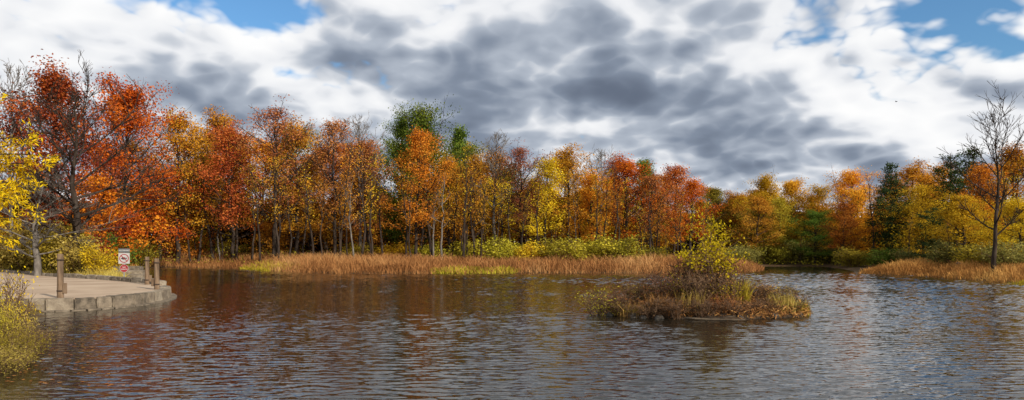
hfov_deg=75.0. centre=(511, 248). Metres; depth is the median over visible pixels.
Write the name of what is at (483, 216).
slender tree
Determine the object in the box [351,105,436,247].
autumn tree
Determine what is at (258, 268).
marsh grass
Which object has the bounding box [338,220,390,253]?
sapling tree
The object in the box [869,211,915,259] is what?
sapling tree
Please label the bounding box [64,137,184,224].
autumn tree
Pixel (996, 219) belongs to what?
dead tree
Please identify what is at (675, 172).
autumn tree
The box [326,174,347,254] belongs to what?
slender tree
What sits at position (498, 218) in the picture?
slender tree
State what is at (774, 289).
twiggy bush
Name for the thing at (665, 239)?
sapling tree
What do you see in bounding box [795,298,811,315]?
grass tuft
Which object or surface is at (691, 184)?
autumn tree
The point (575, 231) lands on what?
slender tree
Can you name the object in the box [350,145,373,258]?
slender tree
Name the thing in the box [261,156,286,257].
slender tree
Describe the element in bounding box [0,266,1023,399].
water
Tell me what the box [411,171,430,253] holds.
slender tree
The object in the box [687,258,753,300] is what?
twiggy bush
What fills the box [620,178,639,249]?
slender tree
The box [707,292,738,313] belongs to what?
grass tuft
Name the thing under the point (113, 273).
bank grass
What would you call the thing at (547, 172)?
autumn tree
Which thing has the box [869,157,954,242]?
autumn tree
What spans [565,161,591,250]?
slender tree
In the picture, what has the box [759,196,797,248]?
autumn tree
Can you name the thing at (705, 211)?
slender tree
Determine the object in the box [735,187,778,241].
autumn tree
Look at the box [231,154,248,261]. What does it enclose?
slender tree
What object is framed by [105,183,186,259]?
sapling tree
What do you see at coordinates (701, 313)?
twiggy bush
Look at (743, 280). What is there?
twiggy bush
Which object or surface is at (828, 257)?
bush
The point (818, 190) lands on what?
autumn tree
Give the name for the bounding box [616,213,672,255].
sapling tree
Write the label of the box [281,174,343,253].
autumn tree
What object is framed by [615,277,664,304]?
twiggy bush
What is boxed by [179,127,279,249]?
autumn tree
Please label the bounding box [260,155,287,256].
slender tree
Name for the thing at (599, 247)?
bush
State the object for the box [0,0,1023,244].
sky
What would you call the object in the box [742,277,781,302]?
twiggy bush
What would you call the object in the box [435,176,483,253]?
autumn tree
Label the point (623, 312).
grass tuft
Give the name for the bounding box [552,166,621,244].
autumn tree
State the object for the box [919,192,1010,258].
autumn tree
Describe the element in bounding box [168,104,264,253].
autumn tree
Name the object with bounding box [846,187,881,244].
autumn tree
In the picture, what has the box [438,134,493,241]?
autumn tree
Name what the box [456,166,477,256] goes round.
slender tree
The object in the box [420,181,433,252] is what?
slender tree
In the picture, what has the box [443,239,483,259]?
bush
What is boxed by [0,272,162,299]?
pavement
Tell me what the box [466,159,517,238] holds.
autumn tree
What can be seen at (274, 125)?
autumn tree
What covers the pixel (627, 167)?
autumn tree
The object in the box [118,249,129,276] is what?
sign
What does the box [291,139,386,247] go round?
autumn tree
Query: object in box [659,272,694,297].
leafy bush
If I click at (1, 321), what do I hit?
bush
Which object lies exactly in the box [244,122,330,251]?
autumn tree
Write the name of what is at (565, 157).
autumn tree
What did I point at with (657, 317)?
rock
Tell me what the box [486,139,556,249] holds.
autumn tree
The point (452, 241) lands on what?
sapling tree
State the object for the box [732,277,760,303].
grass tuft
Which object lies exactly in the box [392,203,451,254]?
sapling tree
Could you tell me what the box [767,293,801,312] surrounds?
grass tuft
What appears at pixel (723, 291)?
leafy bush
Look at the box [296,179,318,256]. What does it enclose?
slender tree
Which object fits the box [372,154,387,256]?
slender tree
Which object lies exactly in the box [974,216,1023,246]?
sapling tree
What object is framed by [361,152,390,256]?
slender tree
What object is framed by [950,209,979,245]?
autumn tree
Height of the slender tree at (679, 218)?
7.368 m
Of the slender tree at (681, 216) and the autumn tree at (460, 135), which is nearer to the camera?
the slender tree at (681, 216)
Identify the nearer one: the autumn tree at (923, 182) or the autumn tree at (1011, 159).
the autumn tree at (1011, 159)
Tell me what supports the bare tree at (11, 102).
on the ground at (854, 269)
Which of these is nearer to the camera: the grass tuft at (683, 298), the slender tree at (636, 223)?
the grass tuft at (683, 298)
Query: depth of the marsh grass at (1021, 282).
36.88 m
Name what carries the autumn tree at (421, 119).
on the ground at (854, 269)
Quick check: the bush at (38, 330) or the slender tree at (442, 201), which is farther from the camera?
the slender tree at (442, 201)
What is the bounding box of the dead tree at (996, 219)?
[933,81,1023,276]
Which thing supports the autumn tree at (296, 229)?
on the ground at (854, 269)
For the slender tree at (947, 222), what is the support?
on the ground at (854, 269)
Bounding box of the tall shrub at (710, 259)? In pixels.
[672,210,749,298]
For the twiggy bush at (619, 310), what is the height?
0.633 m
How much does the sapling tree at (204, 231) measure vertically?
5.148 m
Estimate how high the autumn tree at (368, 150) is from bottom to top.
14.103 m
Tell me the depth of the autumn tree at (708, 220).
82.34 m
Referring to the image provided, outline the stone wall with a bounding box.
[1,285,176,311]
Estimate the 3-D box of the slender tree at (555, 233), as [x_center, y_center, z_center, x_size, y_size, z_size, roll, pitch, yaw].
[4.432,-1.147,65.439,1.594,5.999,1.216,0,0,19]
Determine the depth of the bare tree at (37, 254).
39.50 m
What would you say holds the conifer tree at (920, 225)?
on the ground at (854, 269)
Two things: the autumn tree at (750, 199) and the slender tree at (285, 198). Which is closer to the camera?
the slender tree at (285, 198)
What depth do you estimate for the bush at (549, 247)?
61.48 m
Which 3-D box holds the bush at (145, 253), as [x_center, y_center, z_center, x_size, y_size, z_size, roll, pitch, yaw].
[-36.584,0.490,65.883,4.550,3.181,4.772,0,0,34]
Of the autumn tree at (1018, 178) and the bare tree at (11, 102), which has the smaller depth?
the bare tree at (11, 102)
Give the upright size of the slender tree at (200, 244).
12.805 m
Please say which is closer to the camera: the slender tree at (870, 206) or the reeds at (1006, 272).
the reeds at (1006, 272)
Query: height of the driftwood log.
0.135 m
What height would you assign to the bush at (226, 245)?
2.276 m
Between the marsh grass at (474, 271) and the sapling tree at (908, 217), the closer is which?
the marsh grass at (474, 271)
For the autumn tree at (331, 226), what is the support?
on the ground at (854, 269)
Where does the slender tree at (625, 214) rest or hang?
on the ground at (854, 269)
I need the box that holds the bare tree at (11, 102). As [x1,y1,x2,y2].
[0,59,52,265]
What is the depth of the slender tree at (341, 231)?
65.50 m
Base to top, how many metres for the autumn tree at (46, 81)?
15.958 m
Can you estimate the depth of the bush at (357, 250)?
69.98 m
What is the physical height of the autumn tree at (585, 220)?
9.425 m
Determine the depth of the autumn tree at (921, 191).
65.22 m
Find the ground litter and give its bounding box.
[610,289,811,318]
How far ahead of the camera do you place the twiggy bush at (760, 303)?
19.24 m
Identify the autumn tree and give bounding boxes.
[0,49,136,243]
[0,93,60,254]
[56,67,212,247]
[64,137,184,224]
[120,105,227,264]
[153,138,243,242]
[165,119,269,260]
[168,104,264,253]
[170,125,259,251]
[174,151,265,237]
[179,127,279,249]
[206,135,303,253]
[221,94,330,257]
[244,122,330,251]
[252,112,330,254]
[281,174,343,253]
[282,138,348,254]
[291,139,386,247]
[296,115,375,254]
[310,151,392,242]
[315,172,392,244]
[324,136,398,254]
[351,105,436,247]
[358,94,481,251]
[374,124,456,257]
[378,143,456,231]
[387,147,472,246]
[419,153,483,252]
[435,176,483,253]
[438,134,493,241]
[441,154,501,244]
[445,123,478,238]
[451,169,503,247]
[465,150,534,250]
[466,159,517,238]
[467,176,530,241]
[476,162,531,239]
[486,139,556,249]
[505,180,554,245]
[521,156,571,244]
[524,142,615,246]
[526,156,603,237]
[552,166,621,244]
[560,183,613,252]
[579,190,639,242]
[596,151,665,232]
[596,151,668,240]
[596,174,631,241]
[608,171,685,233]
[620,170,678,250]
[628,157,674,244]
[632,195,689,254]
[634,171,706,251]
[643,163,711,254]
[659,221,681,254]
[660,176,727,256]
[684,196,718,256]
[687,182,743,249]
[699,188,753,252]
[724,165,800,248]
[725,194,785,263]
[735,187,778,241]
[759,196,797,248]
[760,175,822,249]
[778,208,840,263]
[793,183,841,246]
[802,165,894,252]
[820,198,885,263]
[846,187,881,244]
[865,177,920,248]
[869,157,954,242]
[876,170,946,223]
[881,183,948,259]
[897,160,957,207]
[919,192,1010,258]
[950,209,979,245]
[953,163,1017,251]
[961,140,1023,249]
[963,196,1023,261]
[979,154,1023,237]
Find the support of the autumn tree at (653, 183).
on the ground at (854, 269)
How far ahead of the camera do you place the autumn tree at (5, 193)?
17.01 m
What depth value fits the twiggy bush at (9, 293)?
13.89 m
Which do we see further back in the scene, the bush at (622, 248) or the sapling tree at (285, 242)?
the sapling tree at (285, 242)
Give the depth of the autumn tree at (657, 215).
78.19 m
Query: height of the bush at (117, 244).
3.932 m
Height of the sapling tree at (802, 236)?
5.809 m
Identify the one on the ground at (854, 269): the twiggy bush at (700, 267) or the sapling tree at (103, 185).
the sapling tree at (103, 185)
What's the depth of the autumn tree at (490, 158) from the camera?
87.18 m
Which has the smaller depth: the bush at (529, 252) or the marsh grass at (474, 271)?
the marsh grass at (474, 271)
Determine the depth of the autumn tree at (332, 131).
68.65 m
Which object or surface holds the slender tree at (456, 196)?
on the ground at (854, 269)
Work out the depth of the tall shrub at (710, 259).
19.97 m
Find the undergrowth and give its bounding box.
[143,238,970,266]
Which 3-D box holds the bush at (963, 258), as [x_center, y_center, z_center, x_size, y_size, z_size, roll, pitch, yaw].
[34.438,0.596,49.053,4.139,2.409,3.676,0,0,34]
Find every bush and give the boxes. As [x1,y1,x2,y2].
[0,215,71,270]
[0,216,24,261]
[0,239,42,270]
[0,266,40,340]
[0,289,28,344]
[0,296,39,353]
[0,298,41,316]
[0,315,60,363]
[0,338,46,373]
[13,316,59,348]
[23,220,104,270]
[45,231,115,273]
[74,242,125,273]
[86,221,112,257]
[98,232,142,265]
[127,239,163,266]
[181,238,230,251]
[226,243,262,253]
[342,242,379,256]
[374,240,413,257]
[408,239,446,257]
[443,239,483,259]
[473,234,523,259]
[513,239,549,260]
[528,235,579,259]
[551,231,621,265]
[575,286,626,315]
[588,285,636,314]
[592,231,649,260]
[604,299,651,316]
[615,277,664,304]
[628,296,674,318]
[631,267,693,302]
[637,246,667,258]
[651,285,706,319]
[656,235,701,294]
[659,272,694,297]
[664,262,730,302]
[672,241,734,290]
[686,295,730,317]
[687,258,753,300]
[705,273,748,305]
[714,295,764,315]
[718,243,765,261]
[720,273,760,294]
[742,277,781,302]
[743,239,791,263]
[744,296,785,312]
[754,283,801,302]
[766,239,827,262]
[776,289,814,308]
[777,300,811,311]
[812,245,845,262]
[828,246,872,266]
[860,247,912,265]
[889,247,930,260]
[920,236,986,265]
[949,243,1008,265]
[971,239,1023,266]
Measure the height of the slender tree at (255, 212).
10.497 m
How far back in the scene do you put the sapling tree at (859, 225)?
83.37 m
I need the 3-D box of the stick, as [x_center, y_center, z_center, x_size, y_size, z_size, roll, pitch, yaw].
[2.046,1.992,19.913,1.488,0.058,0.086,0,0,0]
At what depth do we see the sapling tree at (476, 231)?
73.53 m
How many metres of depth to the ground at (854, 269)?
57.38 m
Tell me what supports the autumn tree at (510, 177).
on the ground at (854, 269)
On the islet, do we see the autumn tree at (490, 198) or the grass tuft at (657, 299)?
the grass tuft at (657, 299)
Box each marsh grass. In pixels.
[237,259,300,270]
[431,265,520,273]
[1003,279,1023,284]
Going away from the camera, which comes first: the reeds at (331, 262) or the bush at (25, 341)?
the bush at (25, 341)
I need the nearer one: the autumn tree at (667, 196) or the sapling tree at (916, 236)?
the sapling tree at (916, 236)
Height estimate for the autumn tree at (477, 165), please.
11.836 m
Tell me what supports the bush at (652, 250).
on the ground at (854, 269)
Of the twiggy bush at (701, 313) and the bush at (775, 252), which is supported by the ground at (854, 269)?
the bush at (775, 252)
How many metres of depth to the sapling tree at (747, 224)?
89.73 m
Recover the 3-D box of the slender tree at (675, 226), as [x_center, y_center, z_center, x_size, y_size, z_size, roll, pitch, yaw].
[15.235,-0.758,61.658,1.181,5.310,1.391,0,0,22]
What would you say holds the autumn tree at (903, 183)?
on the ground at (854, 269)
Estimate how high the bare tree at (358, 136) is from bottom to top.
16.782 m
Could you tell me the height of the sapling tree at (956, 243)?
6.044 m
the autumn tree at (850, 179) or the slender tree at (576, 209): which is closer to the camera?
the slender tree at (576, 209)
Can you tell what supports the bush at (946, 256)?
on the ground at (854, 269)
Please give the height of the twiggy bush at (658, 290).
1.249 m
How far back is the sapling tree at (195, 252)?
72.90 m
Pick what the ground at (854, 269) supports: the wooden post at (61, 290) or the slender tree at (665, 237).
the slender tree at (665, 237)
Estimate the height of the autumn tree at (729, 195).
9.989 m
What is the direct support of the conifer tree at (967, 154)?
on the ground at (854, 269)
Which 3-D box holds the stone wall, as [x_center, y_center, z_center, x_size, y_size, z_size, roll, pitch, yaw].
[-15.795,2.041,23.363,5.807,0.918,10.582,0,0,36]
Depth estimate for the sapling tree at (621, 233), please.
76.94 m
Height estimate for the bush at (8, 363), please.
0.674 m
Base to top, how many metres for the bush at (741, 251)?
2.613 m
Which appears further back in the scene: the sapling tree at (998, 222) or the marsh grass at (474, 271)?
the sapling tree at (998, 222)
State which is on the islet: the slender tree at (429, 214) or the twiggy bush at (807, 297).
the twiggy bush at (807, 297)
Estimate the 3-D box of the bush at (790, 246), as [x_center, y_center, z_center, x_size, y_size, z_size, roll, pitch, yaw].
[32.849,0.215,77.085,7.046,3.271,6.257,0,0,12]
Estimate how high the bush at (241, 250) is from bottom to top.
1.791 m
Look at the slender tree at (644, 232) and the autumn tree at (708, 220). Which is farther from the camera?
the autumn tree at (708, 220)
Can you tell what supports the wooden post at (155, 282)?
on the pavement
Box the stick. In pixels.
[558,314,604,314]
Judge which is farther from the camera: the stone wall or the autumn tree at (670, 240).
the autumn tree at (670, 240)
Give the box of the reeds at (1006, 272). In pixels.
[858,257,1023,282]
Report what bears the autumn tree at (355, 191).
on the ground at (854, 269)
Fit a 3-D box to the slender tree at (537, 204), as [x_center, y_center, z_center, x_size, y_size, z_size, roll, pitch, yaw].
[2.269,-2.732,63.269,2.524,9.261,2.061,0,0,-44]
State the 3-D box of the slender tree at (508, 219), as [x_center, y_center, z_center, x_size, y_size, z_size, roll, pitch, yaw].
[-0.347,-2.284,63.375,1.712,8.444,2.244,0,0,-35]
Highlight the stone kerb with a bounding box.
[0,269,166,284]
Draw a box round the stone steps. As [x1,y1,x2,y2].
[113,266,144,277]
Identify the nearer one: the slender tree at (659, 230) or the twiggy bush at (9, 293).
the twiggy bush at (9, 293)
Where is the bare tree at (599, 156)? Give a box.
[583,144,619,232]
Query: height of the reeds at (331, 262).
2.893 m
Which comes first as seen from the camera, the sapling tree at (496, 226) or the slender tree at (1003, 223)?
the slender tree at (1003, 223)
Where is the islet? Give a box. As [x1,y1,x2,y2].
[632,299,803,319]
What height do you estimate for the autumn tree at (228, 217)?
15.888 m
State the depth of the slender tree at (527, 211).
65.55 m
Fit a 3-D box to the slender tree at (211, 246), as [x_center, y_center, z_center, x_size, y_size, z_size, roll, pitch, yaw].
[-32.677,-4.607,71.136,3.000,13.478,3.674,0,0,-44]
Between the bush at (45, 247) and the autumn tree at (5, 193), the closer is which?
the autumn tree at (5, 193)
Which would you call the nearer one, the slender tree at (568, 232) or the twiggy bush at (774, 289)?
the twiggy bush at (774, 289)
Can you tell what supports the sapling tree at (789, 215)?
on the ground at (854, 269)
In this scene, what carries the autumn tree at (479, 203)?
on the ground at (854, 269)
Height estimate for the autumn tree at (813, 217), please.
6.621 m
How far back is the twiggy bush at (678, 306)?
18.80 m
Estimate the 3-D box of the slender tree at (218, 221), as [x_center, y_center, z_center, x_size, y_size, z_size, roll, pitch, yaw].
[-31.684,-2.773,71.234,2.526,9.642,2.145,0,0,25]
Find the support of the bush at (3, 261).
on the ground at (854, 269)
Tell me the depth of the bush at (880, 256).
63.48 m
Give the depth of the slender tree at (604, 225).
62.64 m
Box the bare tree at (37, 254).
[0,154,134,275]
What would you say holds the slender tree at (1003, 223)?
on the ground at (854, 269)
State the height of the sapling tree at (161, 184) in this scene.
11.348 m
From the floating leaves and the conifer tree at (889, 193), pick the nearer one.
the floating leaves
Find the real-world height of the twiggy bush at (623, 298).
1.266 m
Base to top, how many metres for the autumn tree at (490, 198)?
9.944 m
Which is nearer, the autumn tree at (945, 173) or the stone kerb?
the stone kerb
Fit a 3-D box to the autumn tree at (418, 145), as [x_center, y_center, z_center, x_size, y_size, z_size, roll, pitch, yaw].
[-9.176,-5.091,65.143,9.371,14.218,6.010,0,0,21]
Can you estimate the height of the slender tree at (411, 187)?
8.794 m
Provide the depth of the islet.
18.98 m
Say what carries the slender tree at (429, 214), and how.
on the ground at (854, 269)
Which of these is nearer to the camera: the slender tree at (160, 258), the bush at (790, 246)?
the slender tree at (160, 258)
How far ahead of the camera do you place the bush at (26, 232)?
45.60 m
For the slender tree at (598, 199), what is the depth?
61.72 m
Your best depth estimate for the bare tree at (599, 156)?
72.95 m
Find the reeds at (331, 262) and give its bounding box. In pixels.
[120,246,764,273]
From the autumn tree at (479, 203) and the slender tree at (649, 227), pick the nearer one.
the slender tree at (649, 227)
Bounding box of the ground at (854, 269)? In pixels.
[0,248,1017,350]
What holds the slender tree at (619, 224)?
on the ground at (854, 269)
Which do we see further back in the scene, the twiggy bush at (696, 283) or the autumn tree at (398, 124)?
the autumn tree at (398, 124)
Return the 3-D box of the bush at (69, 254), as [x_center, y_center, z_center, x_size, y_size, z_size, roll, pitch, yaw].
[-26.080,0.331,40.527,3.544,3.102,3.991,0,0,2]
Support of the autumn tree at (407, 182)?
on the ground at (854, 269)
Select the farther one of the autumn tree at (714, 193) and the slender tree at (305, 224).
the autumn tree at (714, 193)
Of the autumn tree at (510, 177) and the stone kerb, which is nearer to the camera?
the stone kerb
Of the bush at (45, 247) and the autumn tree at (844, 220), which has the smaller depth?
the bush at (45, 247)
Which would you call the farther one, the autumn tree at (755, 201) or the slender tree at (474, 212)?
the autumn tree at (755, 201)
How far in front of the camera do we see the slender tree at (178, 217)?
71.63 m
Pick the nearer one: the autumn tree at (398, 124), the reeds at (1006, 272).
the reeds at (1006, 272)
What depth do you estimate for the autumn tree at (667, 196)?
91.30 m
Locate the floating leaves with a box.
[6,334,167,385]
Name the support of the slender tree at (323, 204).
on the ground at (854, 269)
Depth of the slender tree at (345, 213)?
62.97 m
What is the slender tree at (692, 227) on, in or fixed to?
on the ground at (854, 269)
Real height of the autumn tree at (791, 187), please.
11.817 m
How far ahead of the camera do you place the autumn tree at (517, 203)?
78.38 m
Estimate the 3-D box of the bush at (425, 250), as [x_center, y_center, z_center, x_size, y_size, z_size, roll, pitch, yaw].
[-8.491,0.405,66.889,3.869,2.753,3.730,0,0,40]
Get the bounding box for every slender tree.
[152,163,167,264]
[169,178,183,261]
[174,180,194,264]
[186,153,210,261]
[188,145,216,261]
[209,180,225,261]
[211,178,228,259]
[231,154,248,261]
[234,163,261,260]
[245,164,272,261]
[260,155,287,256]
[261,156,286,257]
[281,176,297,258]
[294,161,318,257]
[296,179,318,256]
[311,180,330,257]
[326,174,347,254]
[332,141,359,255]
[333,180,352,256]
[341,175,360,255]
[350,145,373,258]
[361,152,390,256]
[366,183,384,254]
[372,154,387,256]
[394,163,413,257]
[402,175,415,259]
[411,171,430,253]
[419,168,435,254]
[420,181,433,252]
[423,174,434,256]
[428,170,452,256]
[430,175,442,255]
[444,174,461,253]
[455,142,486,258]
[455,189,468,250]
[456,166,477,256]
[460,166,481,258]
[472,180,489,260]
[476,203,489,255]
[489,179,507,243]
[491,146,513,243]
[496,181,515,245]
[516,181,531,250]
[520,190,538,250]
[528,172,548,243]
[546,181,555,243]
[552,208,564,248]
[556,191,569,252]
[559,193,574,248]
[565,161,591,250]
[569,186,581,246]
[591,173,603,256]
[598,169,622,240]
[599,212,610,236]
[607,166,625,246]
[608,179,625,240]
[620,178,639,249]
[621,187,633,238]
[631,191,644,254]
[635,202,642,251]
[640,176,658,255]
[640,208,653,249]
[649,192,665,249]
[656,209,664,246]
[659,223,668,258]
[670,212,682,244]
[675,192,689,252]
[675,204,683,257]
[687,203,697,254]
[696,201,712,242]
[864,177,882,263]
[899,211,916,250]
[945,219,952,261]
[999,170,1012,244]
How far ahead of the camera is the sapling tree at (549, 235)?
73.76 m
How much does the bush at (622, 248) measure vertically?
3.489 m
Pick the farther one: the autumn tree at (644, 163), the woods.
the woods
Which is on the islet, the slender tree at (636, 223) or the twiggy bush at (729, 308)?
the twiggy bush at (729, 308)
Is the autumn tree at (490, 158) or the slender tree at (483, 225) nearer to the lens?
the slender tree at (483, 225)
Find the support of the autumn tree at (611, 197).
on the ground at (854, 269)
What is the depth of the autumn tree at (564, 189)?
81.91 m
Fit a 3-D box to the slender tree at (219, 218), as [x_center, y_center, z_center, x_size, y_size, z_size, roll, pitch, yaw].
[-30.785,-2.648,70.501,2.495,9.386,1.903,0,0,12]
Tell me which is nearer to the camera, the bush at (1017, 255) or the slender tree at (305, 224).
the bush at (1017, 255)
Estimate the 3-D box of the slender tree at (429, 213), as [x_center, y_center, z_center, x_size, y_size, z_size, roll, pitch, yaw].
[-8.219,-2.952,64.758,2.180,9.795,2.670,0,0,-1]
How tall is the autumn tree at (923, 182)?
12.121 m
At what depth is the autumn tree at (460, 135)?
83.29 m
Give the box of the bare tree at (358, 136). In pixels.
[336,110,394,248]
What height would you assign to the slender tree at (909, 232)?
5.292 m
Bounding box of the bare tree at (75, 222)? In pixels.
[0,51,185,272]
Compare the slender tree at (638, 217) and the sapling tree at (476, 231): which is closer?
the slender tree at (638, 217)
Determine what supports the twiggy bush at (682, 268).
on the islet
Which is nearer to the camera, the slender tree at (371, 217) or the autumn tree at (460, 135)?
the slender tree at (371, 217)
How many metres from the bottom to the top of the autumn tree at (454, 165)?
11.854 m
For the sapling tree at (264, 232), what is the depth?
75.96 m
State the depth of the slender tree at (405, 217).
62.06 m
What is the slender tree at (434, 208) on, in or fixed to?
on the ground at (854, 269)
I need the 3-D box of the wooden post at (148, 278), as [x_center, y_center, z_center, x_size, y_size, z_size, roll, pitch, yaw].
[-16.304,1.050,29.900,0.304,1.340,0.212,0,0,0]
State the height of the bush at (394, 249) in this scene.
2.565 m
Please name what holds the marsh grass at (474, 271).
on the ground at (854, 269)
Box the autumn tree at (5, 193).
[0,93,60,254]
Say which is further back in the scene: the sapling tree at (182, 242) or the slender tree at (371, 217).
the sapling tree at (182, 242)
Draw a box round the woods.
[0,179,1010,256]
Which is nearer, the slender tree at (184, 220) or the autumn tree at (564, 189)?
the slender tree at (184, 220)
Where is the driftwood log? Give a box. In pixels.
[684,316,744,320]
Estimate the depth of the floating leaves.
10.74 m
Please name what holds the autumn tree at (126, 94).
on the ground at (854, 269)
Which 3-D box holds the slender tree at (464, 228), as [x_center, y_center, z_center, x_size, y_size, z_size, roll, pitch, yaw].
[-3.888,-3.895,62.520,3.106,11.858,2.638,0,0,-4]
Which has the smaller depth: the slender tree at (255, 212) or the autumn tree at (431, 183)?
the slender tree at (255, 212)
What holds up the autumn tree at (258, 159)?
on the ground at (854, 269)
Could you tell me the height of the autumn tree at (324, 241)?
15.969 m
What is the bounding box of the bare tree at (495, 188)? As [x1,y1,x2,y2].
[469,129,518,244]
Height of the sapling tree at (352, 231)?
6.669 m
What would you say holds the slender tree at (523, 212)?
on the ground at (854, 269)
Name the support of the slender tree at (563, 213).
on the ground at (854, 269)
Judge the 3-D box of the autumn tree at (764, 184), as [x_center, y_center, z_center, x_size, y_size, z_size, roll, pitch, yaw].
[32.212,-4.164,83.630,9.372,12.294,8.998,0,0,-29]
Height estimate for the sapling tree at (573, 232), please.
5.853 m
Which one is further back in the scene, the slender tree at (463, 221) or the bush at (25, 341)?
the slender tree at (463, 221)
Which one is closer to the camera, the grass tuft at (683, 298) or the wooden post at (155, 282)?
the grass tuft at (683, 298)
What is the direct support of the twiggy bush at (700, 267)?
on the islet
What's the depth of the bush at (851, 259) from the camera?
65.44 m
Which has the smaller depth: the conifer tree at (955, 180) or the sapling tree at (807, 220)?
the conifer tree at (955, 180)
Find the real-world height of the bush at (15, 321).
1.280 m
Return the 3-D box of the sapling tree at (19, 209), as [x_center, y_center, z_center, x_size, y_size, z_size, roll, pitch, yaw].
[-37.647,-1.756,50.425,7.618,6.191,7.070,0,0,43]
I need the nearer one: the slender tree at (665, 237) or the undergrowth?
the slender tree at (665, 237)
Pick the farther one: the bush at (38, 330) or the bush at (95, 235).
the bush at (95, 235)
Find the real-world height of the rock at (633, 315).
0.278 m
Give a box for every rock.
[628,313,638,317]
[654,315,663,318]
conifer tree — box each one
[858,161,919,256]
[898,207,957,262]
[907,150,992,246]
[934,146,1008,244]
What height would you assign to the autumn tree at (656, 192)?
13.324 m
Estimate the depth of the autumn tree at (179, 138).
70.58 m
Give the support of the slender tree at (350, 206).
on the ground at (854, 269)
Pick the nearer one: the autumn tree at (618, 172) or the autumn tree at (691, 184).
the autumn tree at (691, 184)
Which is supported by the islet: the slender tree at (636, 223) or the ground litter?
the ground litter
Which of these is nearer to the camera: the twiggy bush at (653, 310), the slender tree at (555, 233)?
the twiggy bush at (653, 310)
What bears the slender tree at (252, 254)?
on the ground at (854, 269)
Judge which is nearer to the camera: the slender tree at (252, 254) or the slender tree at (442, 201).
the slender tree at (442, 201)
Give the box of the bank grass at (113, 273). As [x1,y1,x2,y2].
[0,263,128,276]
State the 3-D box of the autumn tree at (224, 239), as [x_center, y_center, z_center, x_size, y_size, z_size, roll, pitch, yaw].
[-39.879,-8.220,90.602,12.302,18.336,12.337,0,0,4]
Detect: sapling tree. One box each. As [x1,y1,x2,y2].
[0,184,47,232]
[58,167,174,265]
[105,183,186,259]
[132,169,194,256]
[153,217,206,252]
[165,195,225,260]
[189,218,235,247]
[238,221,288,254]
[255,195,327,253]
[323,208,385,252]
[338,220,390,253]
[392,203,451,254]
[438,218,472,253]
[445,207,514,248]
[475,206,520,247]
[514,202,570,249]
[552,216,590,248]
[611,217,644,252]
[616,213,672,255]
[640,206,692,253]
[718,206,790,257]
[723,203,769,250]
[750,201,809,252]
[786,204,834,259]
[786,221,823,249]
[821,204,887,255]
[830,219,881,254]
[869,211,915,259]
[871,196,949,255]
[896,218,955,257]
[916,206,1003,261]
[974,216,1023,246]
[983,204,1015,248]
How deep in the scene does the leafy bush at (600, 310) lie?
19.94 m
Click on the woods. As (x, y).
(241, 232)
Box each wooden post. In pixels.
[56,254,66,297]
[144,257,151,284]
[151,258,159,289]
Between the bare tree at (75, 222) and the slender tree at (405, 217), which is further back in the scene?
the slender tree at (405, 217)
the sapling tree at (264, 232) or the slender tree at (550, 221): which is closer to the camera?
the slender tree at (550, 221)
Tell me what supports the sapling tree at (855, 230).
on the ground at (854, 269)
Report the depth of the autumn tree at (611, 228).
74.20 m
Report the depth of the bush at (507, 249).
62.32 m
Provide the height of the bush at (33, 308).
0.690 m
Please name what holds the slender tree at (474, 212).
on the ground at (854, 269)
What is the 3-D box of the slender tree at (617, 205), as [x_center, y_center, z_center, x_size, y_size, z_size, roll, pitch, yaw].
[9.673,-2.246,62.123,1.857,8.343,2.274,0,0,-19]
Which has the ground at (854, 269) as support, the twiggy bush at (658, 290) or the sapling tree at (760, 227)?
the sapling tree at (760, 227)
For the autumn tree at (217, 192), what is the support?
on the ground at (854, 269)
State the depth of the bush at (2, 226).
47.94 m
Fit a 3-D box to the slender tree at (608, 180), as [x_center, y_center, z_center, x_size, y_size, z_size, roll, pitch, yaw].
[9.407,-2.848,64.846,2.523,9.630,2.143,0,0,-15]
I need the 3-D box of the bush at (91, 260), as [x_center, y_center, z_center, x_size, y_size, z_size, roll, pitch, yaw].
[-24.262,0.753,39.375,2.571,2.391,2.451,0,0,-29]
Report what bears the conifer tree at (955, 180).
on the ground at (854, 269)
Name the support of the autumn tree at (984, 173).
on the ground at (854, 269)
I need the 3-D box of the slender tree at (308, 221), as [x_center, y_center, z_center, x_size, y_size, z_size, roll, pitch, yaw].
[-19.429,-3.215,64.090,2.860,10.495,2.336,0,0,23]
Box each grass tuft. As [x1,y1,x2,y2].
[614,302,647,317]
[642,291,671,312]
[673,287,706,313]
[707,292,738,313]
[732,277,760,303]
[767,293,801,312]
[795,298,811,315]
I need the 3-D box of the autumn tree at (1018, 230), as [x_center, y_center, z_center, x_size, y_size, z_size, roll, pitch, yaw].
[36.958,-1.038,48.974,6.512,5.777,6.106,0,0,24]
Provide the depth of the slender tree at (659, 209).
65.02 m
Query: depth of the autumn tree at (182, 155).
82.90 m
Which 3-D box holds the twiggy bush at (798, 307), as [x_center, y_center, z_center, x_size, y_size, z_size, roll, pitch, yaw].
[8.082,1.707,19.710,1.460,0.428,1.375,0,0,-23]
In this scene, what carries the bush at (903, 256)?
on the ground at (854, 269)
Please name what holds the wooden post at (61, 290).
on the pavement
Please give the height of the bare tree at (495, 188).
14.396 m
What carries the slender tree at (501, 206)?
on the ground at (854, 269)

